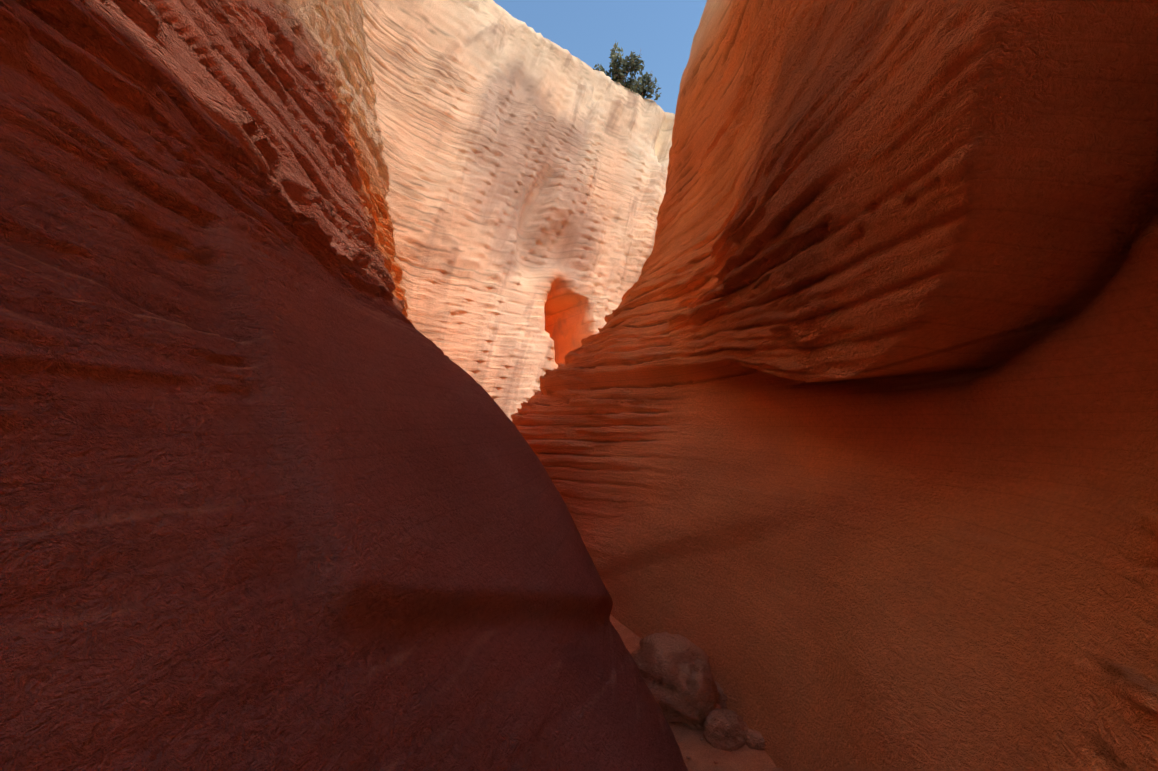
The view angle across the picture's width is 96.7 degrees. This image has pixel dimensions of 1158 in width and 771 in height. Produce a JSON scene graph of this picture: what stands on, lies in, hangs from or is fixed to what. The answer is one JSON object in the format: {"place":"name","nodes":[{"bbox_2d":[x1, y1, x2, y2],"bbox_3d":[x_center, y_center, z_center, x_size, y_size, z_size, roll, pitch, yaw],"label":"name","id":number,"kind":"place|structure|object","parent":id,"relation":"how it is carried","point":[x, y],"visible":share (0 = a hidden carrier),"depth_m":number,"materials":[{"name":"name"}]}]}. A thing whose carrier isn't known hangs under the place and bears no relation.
{"place":"outdoors","nodes":[
{"label":"outdoors","id":0,"kind":"place"},
{"bbox_2d":[0,0,687,770],"bbox_3d":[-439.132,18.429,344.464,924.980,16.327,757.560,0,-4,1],"label":"wall","id":1,"kind":"structure","parent":0,"point":[304,304],"depth_m":1.25,"materials":[{"name":"stone"}]},
{"bbox_2d":[593,42,660,99],"bbox_3d":[1.048,-7.688,13.736,1.910,1.923,1.776,-3,-5,40],"label":"juniper","id":2,"kind":"object","parent":1,"relation":"on","point":[642,89],"visible":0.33,"depth_m":13.22,"materials":[{"name":"green plant"}]},
{"bbox_2d":[493,0,706,113],"label":"sky","id":3,"kind":"structure","parent":0,"point":[664,31],"materials":[{"name":"blue"}]},
{"bbox_2d":[609,615,776,770],"bbox_3d":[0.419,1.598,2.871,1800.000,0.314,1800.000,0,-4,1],"label":"sandy ground","id":4,"kind":"structure","parent":0,"point":[703,755],"depth_m":2.34,"materials":[{"name":"orange sand"}]},
{"bbox_2d":[631,632,719,729],"bbox_3d":[0.511,1.588,2.828,0.481,0.373,0.676,0,-4,1],"label":"boulder","id":5,"kind":"object","parent":4,"relation":"on","point":[676,673],"visible":0.79,"depth_m":2.64,"materials":[{"name":"stone"}]},
{"bbox_2d":[714,681,727,708],"bbox_3d":[0.804,1.683,2.804,0.232,0.121,0.215,0,-4,1],"label":"boulder","id":6,"kind":"object","parent":4,"relation":"on","point":[723,698],"visible":0.04,"depth_m":2.73,"materials":[{"name":"stone"}]},
{"bbox_2d":[703,708,748,751],"bbox_3d":[0.708,1.656,2.476,0.232,0.148,0.258,0,-4,1],"label":"boulder","id":7,"kind":"object","parent":4,"relation":"on","point":[725,729],"visible":0.79,"depth_m":2.42,"materials":[{"name":"stone"}]},
{"bbox_2d":[743,729,765,749],"bbox_3d":[0.820,1.651,2.399,0.096,0.058,0.126,4,-5,-43],"label":"cobble","id":8,"kind":"object","parent":4,"relation":"on","point":[754,739],"visible":0.81,"depth_m":2.38,"materials":[{"name":"stone"}]},
{"bbox_2d":[511,0,1157,770],"bbox_3d":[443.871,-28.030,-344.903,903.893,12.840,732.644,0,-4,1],"label":"wall","id":9,"kind":"structure","parent":4,"relation":"on","point":[835,420],"depth_m":1.82,"materials":[{"name":"stone"}]}
]}

